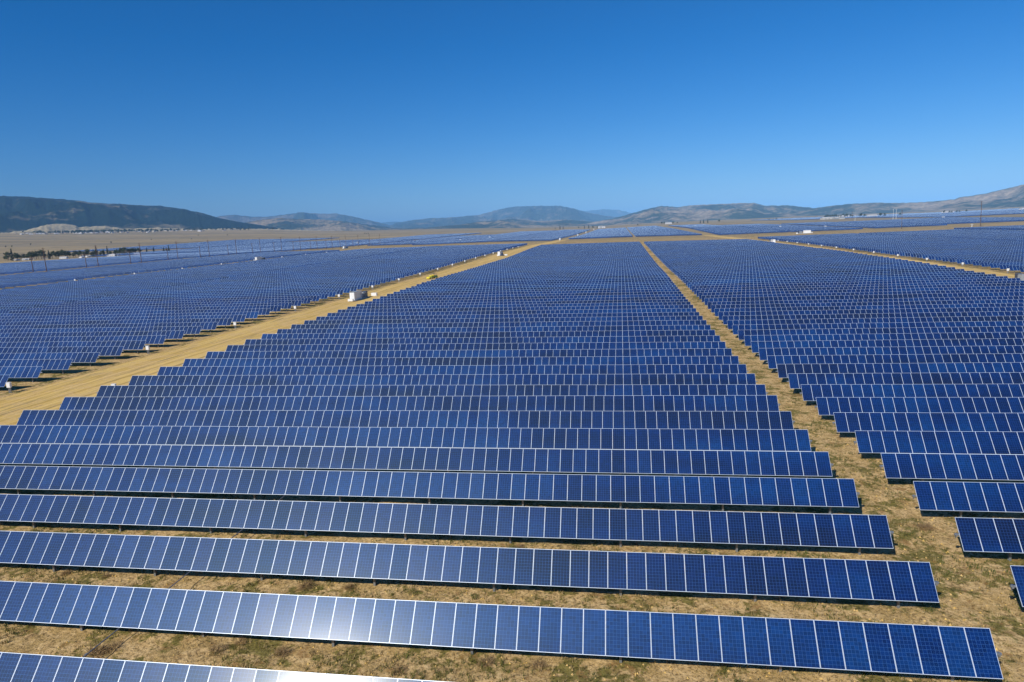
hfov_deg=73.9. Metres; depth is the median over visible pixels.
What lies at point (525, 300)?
solar tracker row
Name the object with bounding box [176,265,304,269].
solar tracker row
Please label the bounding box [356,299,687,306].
solar tracker row
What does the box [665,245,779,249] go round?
solar tracker row
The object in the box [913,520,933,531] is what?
dry shrub
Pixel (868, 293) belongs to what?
solar tracker row
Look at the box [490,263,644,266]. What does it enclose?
solar tracker row
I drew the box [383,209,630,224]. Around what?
hills
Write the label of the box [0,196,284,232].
hills
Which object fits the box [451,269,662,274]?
solar tracker row
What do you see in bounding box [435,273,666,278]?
solar tracker row
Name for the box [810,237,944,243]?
solar tracker row
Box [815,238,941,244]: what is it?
solar tracker row
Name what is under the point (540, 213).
hills
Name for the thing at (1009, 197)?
hills
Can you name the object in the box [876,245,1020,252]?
solar tracker row
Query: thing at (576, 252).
solar tracker row
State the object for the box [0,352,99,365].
solar tracker row
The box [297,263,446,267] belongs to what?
solar tracker row
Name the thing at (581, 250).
solar tracker row
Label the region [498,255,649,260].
solar tracker row
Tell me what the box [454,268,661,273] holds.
solar tracker row
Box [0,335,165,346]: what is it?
solar tracker row
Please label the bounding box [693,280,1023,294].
solar tracker row
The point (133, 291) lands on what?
solar tracker row
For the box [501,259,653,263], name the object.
solar tracker row
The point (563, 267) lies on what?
solar tracker row
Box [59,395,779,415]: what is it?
solar tracker row
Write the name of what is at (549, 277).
solar tracker row
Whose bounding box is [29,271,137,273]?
solar tracker row
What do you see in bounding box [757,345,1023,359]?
solar tracker row
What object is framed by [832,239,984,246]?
solar tracker row
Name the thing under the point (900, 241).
solar tracker row
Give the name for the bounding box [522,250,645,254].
solar tracker row
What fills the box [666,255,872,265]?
solar tracker row
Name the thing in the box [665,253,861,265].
solar tracker row
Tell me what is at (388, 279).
solar tracker row
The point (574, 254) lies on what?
solar tracker row
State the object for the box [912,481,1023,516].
solar tracker row
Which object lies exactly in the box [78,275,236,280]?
solar tracker row
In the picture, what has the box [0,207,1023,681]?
ground
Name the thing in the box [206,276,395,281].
solar tracker row
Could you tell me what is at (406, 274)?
solar tracker row
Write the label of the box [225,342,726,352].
solar tracker row
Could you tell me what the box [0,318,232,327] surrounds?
solar tracker row
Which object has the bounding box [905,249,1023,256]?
solar tracker row
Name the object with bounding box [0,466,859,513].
solar tracker row
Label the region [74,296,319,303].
solar tracker row
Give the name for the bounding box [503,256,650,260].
solar tracker row
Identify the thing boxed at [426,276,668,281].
solar tracker row
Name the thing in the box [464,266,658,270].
solar tracker row
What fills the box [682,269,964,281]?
solar tracker row
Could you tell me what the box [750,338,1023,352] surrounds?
solar tracker row
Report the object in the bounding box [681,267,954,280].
solar tracker row
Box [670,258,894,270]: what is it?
solar tracker row
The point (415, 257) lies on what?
solar tracker row
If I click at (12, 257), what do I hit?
conifer tree
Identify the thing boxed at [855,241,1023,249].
solar tracker row
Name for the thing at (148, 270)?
solar tracker row
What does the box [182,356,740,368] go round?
solar tracker row
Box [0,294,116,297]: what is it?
solar tracker row
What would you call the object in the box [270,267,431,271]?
solar tracker row
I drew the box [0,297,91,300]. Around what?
solar tracker row
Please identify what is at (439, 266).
solar tracker row
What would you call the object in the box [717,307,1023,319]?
solar tracker row
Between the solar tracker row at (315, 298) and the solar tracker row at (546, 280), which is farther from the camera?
the solar tracker row at (546, 280)
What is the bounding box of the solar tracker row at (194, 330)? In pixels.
[0,326,201,336]
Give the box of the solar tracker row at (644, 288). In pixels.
[393,287,677,293]
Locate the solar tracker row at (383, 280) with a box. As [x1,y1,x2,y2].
[189,279,385,284]
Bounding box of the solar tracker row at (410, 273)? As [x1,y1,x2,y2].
[237,272,412,276]
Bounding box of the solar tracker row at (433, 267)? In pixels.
[275,266,434,270]
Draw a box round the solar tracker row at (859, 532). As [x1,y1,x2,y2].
[0,494,893,554]
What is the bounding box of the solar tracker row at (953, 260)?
[949,256,1023,263]
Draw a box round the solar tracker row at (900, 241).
[829,239,969,245]
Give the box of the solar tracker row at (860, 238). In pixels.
[799,236,924,242]
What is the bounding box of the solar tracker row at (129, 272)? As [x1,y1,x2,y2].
[10,271,131,274]
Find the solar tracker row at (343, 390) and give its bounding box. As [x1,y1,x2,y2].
[96,384,767,400]
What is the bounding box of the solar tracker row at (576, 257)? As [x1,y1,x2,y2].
[504,255,643,259]
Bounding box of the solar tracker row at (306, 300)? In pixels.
[59,298,311,304]
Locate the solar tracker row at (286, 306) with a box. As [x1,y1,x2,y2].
[27,303,291,311]
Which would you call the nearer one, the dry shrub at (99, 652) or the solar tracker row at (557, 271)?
the dry shrub at (99, 652)
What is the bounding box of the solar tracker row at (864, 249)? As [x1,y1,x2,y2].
[863,243,1021,251]
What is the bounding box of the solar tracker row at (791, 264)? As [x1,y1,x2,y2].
[673,260,907,272]
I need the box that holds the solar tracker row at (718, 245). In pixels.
[650,243,782,249]
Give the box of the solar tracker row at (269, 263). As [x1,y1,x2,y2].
[213,261,332,265]
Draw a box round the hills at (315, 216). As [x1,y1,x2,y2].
[218,212,389,226]
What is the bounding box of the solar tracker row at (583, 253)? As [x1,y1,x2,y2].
[521,251,645,255]
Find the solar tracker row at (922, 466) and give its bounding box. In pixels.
[879,453,1023,480]
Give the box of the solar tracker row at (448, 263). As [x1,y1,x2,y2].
[302,262,449,266]
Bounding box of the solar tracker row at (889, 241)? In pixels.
[826,238,974,245]
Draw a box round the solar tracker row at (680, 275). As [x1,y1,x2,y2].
[679,266,945,278]
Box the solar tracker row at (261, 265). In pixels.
[185,264,313,268]
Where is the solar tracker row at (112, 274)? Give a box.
[14,273,116,275]
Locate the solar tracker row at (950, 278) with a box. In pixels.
[689,276,1007,289]
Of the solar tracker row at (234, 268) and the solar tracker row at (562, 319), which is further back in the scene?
the solar tracker row at (234, 268)
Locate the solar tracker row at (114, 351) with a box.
[0,346,123,358]
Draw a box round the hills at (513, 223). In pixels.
[380,219,593,229]
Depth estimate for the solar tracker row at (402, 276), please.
282.69 m
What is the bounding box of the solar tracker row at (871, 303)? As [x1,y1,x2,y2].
[711,299,1023,312]
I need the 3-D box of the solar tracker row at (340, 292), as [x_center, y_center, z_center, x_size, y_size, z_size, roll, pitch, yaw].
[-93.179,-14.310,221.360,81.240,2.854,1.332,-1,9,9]
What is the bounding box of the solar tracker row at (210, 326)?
[0,322,217,332]
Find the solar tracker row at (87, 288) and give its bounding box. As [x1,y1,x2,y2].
[0,285,170,290]
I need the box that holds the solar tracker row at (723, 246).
[651,244,784,250]
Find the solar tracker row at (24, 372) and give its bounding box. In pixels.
[0,366,42,381]
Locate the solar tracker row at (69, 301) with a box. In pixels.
[0,299,78,302]
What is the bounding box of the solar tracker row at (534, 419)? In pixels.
[16,410,794,430]
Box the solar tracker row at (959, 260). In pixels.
[956,257,1023,263]
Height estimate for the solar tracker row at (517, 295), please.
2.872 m
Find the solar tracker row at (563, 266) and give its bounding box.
[470,264,657,268]
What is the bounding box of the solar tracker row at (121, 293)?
[0,292,128,295]
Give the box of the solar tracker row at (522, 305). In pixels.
[347,302,690,308]
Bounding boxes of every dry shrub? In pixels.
[59,569,72,575]
[80,640,114,657]
[100,572,112,579]
[102,640,124,653]
[206,640,228,658]
[233,636,247,646]
[273,645,293,657]
[296,579,315,590]
[342,583,356,591]
[388,663,407,675]
[474,653,498,670]
[530,656,547,671]
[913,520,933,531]
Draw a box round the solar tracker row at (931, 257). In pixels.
[928,253,1023,259]
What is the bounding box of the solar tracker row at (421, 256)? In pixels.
[355,254,478,258]
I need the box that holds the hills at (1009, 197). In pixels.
[788,184,1023,215]
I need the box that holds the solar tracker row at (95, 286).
[2,284,179,289]
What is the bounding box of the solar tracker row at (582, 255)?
[505,253,648,258]
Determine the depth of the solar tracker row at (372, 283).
249.02 m
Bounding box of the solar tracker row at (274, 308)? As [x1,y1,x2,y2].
[9,305,281,313]
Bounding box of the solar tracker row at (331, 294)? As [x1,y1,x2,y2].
[101,292,335,298]
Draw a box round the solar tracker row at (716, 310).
[713,303,1023,315]
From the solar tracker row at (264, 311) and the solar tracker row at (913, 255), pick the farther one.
the solar tracker row at (913, 255)
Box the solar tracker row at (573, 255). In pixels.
[506,253,637,257]
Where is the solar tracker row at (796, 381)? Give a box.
[787,372,1023,388]
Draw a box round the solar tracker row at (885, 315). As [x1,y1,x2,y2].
[722,311,1023,324]
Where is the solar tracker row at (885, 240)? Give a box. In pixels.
[818,238,949,244]
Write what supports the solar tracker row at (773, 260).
on the ground at (140, 645)
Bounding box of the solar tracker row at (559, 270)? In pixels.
[458,267,660,272]
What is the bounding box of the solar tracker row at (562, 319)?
[304,316,702,324]
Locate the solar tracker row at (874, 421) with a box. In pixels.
[832,412,1023,431]
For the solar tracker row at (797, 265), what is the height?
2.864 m
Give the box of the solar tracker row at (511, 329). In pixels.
[276,325,710,335]
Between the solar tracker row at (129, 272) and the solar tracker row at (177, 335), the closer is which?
the solar tracker row at (177, 335)
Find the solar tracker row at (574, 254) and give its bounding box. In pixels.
[509,251,646,256]
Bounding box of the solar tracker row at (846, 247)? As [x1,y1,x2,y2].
[845,240,1007,248]
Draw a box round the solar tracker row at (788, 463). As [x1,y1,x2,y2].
[0,443,832,477]
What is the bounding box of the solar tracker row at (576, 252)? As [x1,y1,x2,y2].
[515,250,634,254]
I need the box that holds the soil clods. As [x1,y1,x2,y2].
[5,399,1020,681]
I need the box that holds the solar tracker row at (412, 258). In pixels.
[341,256,470,260]
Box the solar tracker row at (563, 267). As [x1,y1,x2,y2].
[467,265,657,269]
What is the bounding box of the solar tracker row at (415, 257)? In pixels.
[348,255,474,259]
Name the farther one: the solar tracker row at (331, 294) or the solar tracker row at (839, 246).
the solar tracker row at (839, 246)
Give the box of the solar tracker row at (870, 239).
[808,237,936,243]
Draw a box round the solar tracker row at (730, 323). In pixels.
[727,316,1023,328]
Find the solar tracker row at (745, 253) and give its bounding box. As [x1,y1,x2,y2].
[659,249,832,258]
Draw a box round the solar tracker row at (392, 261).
[321,260,459,263]
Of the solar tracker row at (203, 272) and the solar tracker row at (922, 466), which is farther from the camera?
the solar tracker row at (203, 272)
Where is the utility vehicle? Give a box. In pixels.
[426,273,437,278]
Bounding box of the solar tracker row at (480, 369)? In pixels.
[157,364,748,377]
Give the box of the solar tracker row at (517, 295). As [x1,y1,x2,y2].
[380,291,681,298]
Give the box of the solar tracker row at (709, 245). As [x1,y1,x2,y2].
[651,243,773,247]
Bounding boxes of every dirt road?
[0,240,564,424]
[704,235,1014,277]
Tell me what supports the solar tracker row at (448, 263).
on the ground at (140, 645)
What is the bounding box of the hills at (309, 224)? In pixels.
[245,218,403,230]
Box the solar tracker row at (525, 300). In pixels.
[364,296,685,303]
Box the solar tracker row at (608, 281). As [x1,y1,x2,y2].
[416,279,671,285]
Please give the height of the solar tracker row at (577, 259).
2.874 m
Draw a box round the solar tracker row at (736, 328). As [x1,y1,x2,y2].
[732,321,1023,334]
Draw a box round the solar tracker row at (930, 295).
[704,292,1023,304]
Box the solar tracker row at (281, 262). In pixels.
[219,260,338,264]
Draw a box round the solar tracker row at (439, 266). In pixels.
[287,265,440,268]
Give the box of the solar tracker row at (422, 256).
[359,255,476,258]
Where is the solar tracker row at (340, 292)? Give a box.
[114,290,343,296]
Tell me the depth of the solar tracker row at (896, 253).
300.47 m
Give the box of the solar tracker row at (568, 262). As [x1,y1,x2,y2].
[484,260,653,264]
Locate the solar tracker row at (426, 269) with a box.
[272,268,427,271]
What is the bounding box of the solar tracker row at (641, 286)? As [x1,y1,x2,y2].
[400,285,675,291]
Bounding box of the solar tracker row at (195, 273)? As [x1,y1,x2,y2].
[113,271,262,276]
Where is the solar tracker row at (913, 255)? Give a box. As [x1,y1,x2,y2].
[910,250,1023,258]
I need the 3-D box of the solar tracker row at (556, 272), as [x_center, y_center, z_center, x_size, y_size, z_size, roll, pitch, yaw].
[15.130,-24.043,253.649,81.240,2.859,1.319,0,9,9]
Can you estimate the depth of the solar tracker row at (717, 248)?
397.86 m
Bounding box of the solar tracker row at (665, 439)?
[0,425,811,451]
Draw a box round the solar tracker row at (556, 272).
[447,270,662,275]
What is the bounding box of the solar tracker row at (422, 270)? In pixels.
[257,269,424,273]
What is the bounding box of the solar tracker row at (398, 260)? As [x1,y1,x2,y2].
[329,259,461,262]
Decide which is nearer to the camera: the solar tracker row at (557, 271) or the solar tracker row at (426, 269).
the solar tracker row at (557, 271)
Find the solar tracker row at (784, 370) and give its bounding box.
[776,362,1023,377]
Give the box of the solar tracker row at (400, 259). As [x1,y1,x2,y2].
[333,258,466,261]
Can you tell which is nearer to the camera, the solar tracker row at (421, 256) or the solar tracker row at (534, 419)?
the solar tracker row at (534, 419)
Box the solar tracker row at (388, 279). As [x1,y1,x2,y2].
[198,278,390,282]
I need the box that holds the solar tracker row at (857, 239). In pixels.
[803,236,933,242]
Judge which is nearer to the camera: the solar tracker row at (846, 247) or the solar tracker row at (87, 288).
the solar tracker row at (87, 288)
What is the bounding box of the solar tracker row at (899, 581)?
[0,531,938,607]
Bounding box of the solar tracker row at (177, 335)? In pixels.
[0,331,184,341]
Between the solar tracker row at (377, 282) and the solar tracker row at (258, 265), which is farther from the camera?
the solar tracker row at (258, 265)
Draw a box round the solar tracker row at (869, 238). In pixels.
[801,236,929,242]
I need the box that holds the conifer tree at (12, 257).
[10,249,14,260]
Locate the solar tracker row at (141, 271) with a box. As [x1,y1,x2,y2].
[24,270,144,273]
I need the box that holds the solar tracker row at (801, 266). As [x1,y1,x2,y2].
[675,262,921,274]
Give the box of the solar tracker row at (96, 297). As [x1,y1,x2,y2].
[0,295,104,298]
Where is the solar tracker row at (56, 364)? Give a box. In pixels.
[0,359,72,373]
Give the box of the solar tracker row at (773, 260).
[667,255,877,267]
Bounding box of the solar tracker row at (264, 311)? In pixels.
[0,308,270,317]
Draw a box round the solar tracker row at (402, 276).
[222,274,404,278]
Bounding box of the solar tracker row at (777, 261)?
[668,256,882,268]
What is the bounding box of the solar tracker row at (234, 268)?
[159,266,295,271]
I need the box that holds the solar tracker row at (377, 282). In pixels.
[180,280,380,286]
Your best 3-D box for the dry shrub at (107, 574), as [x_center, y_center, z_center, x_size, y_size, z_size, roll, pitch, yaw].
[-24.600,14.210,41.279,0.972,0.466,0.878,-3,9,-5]
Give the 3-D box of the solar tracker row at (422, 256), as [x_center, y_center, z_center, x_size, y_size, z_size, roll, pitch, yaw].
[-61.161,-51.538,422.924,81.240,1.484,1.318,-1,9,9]
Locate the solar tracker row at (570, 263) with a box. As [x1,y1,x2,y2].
[480,261,654,265]
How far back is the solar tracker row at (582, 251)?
427.42 m
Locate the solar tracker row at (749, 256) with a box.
[662,251,848,262]
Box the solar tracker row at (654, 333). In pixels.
[260,330,716,340]
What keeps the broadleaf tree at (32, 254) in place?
on the ground at (140, 645)
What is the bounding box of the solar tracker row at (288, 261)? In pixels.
[235,259,342,263]
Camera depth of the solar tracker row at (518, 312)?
146.86 m
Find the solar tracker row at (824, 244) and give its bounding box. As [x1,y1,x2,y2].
[823,238,969,245]
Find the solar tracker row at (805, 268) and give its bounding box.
[676,263,929,275]
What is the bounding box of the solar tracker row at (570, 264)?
[478,262,655,266]
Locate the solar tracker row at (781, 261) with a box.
[669,257,888,269]
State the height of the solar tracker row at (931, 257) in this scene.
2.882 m
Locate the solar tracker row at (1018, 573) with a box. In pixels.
[1010,565,1023,606]
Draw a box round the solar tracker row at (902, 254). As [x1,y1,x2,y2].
[899,248,1023,256]
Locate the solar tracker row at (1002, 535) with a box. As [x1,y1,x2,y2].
[954,517,1023,560]
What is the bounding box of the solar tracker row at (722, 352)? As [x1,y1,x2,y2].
[205,348,733,360]
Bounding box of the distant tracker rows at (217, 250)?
[0,208,1023,386]
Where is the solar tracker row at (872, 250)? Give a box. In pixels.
[871,244,1023,251]
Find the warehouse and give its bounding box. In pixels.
[820,217,834,219]
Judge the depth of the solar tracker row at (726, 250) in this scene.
369.78 m
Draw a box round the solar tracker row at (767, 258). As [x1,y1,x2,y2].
[665,254,866,263]
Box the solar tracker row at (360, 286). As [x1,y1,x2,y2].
[149,284,363,290]
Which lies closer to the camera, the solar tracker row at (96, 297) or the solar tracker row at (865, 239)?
the solar tracker row at (96, 297)
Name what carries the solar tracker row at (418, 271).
on the ground at (140, 645)
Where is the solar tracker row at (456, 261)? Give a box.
[316,260,457,264]
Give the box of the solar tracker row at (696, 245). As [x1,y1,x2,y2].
[649,243,754,248]
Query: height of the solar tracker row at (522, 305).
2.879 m
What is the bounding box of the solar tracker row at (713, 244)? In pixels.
[649,242,774,246]
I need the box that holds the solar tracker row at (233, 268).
[165,266,299,270]
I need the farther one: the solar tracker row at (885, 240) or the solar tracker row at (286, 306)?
the solar tracker row at (885, 240)
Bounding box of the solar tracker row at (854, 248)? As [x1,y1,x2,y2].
[852,241,1020,249]
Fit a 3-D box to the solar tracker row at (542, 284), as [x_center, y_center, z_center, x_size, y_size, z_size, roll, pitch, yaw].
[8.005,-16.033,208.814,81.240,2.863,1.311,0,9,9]
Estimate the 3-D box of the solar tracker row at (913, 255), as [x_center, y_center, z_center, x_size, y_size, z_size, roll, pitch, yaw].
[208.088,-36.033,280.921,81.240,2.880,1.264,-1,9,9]
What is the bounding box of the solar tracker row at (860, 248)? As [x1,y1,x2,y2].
[859,242,1023,251]
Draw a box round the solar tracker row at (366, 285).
[160,283,369,288]
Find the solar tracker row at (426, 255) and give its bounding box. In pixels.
[362,253,482,257]
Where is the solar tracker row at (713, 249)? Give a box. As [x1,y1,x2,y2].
[654,246,787,251]
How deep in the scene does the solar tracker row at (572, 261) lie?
332.02 m
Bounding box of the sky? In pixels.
[0,0,1023,222]
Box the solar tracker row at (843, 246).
[841,240,1001,247]
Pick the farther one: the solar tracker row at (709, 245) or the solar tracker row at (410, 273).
the solar tracker row at (709, 245)
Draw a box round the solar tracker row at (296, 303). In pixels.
[43,300,301,308]
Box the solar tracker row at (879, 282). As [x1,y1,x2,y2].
[692,278,1020,291]
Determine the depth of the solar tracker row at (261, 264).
408.00 m
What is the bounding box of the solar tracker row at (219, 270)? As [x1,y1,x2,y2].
[148,268,284,272]
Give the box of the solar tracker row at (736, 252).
[658,248,825,258]
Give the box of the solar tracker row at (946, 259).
[941,255,1023,262]
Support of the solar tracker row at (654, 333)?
on the ground at (140, 645)
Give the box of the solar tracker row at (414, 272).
[244,271,416,275]
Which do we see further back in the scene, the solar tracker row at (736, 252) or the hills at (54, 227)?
the hills at (54, 227)
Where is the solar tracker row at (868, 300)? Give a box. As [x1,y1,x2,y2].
[707,296,1023,308]
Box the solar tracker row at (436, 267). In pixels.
[281,266,437,269]
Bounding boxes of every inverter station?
[348,290,367,300]
[797,230,812,233]
[1015,272,1023,280]
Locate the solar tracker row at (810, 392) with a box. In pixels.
[800,384,1023,400]
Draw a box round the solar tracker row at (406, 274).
[230,273,408,278]
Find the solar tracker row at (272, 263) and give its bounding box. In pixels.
[216,261,330,265]
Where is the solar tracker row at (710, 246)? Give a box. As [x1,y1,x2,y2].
[651,243,784,248]
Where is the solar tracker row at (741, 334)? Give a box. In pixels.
[737,326,1023,339]
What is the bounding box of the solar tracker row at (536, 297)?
[372,294,683,301]
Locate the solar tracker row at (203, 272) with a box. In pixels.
[129,269,273,274]
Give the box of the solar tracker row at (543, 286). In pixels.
[406,283,674,289]
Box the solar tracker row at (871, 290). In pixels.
[699,286,1023,298]
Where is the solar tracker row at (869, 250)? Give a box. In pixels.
[867,243,1023,252]
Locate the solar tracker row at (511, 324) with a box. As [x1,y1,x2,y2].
[290,320,707,328]
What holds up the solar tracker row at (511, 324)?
on the ground at (140, 645)
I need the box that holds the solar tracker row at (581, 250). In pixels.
[520,248,640,252]
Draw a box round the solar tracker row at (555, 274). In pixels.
[443,271,663,276]
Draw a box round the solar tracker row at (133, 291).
[0,290,139,294]
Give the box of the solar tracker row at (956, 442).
[853,431,1023,454]
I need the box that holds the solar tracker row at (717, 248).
[653,245,793,250]
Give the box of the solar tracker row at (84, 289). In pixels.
[0,287,160,291]
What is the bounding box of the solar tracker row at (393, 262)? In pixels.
[319,261,454,264]
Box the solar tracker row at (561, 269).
[461,267,655,271]
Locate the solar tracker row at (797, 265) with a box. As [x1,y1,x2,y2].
[674,261,914,273]
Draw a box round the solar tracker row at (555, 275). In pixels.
[440,272,665,277]
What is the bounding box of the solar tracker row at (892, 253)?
[889,247,1023,255]
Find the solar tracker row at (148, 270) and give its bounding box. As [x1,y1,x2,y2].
[32,269,151,272]
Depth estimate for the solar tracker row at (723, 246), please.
413.67 m
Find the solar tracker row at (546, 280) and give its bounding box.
[421,277,669,283]
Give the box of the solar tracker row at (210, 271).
[137,269,279,273]
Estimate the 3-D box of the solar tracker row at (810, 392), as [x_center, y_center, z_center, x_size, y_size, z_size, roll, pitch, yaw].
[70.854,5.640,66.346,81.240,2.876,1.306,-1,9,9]
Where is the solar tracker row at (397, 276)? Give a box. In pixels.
[214,275,400,280]
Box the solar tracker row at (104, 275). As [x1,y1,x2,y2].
[0,274,108,276]
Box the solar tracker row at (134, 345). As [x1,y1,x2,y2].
[0,341,145,352]
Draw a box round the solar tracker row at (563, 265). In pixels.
[474,263,656,267]
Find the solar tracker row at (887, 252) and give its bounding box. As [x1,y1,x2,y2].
[884,246,1023,254]
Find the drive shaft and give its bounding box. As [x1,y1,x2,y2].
[83,628,119,657]
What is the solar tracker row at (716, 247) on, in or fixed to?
on the ground at (140, 645)
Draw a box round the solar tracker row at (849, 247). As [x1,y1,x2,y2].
[848,241,1005,249]
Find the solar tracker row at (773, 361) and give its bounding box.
[766,353,1023,368]
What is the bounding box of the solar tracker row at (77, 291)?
[0,289,150,293]
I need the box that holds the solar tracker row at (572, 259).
[494,257,640,261]
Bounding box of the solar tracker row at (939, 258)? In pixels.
[935,254,1023,261]
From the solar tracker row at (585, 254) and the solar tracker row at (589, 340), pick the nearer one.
the solar tracker row at (589, 340)
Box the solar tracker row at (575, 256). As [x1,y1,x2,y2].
[506,254,638,258]
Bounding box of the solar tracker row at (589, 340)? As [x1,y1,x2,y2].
[243,335,721,347]
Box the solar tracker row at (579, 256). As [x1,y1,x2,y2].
[501,254,649,259]
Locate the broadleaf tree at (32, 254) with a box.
[28,251,35,259]
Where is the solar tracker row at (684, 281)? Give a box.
[683,271,973,283]
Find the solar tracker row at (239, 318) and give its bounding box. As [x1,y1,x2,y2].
[0,315,245,323]
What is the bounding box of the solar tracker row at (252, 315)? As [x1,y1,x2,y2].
[0,312,258,320]
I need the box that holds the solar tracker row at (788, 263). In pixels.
[671,259,900,271]
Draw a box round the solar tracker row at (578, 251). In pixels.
[518,249,636,253]
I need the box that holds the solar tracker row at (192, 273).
[121,270,268,275]
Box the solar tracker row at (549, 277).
[431,275,667,280]
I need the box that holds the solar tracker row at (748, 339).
[744,332,1023,345]
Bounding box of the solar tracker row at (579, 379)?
[128,374,757,388]
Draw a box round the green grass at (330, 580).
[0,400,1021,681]
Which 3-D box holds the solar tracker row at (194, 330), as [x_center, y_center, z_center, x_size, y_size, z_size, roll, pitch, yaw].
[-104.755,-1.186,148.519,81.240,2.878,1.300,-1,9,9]
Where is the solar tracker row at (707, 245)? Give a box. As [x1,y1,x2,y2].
[650,243,764,247]
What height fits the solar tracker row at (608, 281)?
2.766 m
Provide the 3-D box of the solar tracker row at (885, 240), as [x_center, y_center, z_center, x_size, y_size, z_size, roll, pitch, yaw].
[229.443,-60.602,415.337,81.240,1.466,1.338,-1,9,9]
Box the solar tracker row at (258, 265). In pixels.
[193,263,318,267]
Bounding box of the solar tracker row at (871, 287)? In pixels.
[696,283,1023,296]
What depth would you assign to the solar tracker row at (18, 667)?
28.79 m
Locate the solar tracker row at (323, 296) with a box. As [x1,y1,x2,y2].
[88,294,328,300]
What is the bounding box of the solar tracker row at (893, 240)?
[821,238,961,244]
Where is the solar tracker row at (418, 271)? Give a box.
[251,270,420,274]
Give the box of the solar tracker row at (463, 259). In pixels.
[347,258,464,261]
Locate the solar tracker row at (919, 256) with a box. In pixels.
[916,251,1023,259]
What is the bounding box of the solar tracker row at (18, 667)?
[0,652,444,681]
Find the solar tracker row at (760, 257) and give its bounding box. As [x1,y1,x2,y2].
[664,253,857,264]
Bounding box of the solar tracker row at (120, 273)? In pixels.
[0,272,123,275]
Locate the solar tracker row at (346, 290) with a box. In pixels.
[126,288,350,294]
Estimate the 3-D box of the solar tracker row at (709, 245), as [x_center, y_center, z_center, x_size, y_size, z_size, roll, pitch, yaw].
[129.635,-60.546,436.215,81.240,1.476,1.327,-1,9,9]
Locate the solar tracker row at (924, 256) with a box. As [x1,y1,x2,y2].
[922,252,1023,258]
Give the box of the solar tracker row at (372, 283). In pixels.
[170,281,374,287]
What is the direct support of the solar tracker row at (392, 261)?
on the ground at (140, 645)
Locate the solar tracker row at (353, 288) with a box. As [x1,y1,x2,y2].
[138,286,356,292]
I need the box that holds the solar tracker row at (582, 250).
[523,248,644,252]
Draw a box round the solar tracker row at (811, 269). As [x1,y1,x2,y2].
[677,264,937,277]
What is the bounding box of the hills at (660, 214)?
[586,203,833,225]
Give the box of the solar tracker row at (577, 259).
[504,257,651,261]
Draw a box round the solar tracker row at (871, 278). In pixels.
[687,274,995,287]
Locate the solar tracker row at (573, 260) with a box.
[490,258,652,262]
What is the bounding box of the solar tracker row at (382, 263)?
[307,262,452,265]
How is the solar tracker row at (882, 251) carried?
on the ground at (140, 645)
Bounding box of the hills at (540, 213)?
[389,206,615,227]
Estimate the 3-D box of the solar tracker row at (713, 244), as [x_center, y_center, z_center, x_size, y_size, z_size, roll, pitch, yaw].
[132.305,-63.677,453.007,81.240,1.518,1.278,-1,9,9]
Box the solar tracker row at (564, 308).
[337,305,692,313]
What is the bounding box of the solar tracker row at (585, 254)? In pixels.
[521,252,647,256]
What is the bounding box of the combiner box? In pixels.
[6,382,11,392]
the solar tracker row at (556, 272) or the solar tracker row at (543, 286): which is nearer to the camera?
the solar tracker row at (543, 286)
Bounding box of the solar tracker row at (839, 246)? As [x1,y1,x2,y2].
[838,240,983,247]
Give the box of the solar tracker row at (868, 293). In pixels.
[701,289,1023,301]
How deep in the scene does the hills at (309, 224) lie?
7501.87 m
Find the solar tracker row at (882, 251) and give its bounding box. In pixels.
[880,245,1023,252]
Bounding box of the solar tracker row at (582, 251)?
[521,249,645,253]
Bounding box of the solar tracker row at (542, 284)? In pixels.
[411,281,672,287]
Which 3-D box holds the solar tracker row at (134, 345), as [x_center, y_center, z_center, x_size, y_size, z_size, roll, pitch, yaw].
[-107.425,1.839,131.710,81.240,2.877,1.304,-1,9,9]
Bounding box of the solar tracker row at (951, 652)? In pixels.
[0,581,1002,680]
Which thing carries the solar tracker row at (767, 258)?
on the ground at (140, 645)
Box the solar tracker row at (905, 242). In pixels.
[835,239,990,246]
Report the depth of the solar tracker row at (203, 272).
346.91 m
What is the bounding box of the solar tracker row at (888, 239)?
[813,237,950,244]
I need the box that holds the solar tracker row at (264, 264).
[207,262,322,266]
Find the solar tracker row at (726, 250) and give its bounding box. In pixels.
[655,247,799,255]
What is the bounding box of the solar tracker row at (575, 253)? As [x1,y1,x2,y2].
[512,251,634,255]
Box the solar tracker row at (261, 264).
[202,262,326,266]
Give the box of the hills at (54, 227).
[6,224,317,232]
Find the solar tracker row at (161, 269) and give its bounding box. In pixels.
[47,268,164,271]
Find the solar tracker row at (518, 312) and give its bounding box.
[327,308,695,317]
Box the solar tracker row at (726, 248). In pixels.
[653,245,798,252]
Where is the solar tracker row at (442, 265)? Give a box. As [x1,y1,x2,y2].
[298,264,444,267]
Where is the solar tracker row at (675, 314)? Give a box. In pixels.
[316,312,698,320]
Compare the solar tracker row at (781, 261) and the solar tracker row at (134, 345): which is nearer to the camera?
the solar tracker row at (134, 345)
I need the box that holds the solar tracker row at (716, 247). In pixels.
[652,244,791,251]
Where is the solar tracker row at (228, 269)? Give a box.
[164,267,290,271]
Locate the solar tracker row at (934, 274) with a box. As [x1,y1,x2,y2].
[685,272,984,285]
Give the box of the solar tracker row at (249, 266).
[189,264,309,268]
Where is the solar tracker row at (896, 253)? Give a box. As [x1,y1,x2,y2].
[894,248,1022,256]
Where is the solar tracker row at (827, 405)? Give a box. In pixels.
[814,397,1023,414]
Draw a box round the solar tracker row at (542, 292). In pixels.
[387,289,679,295]
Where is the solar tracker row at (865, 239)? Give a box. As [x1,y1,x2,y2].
[806,237,925,243]
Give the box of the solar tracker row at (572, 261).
[487,259,651,263]
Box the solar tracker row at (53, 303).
[0,302,63,305]

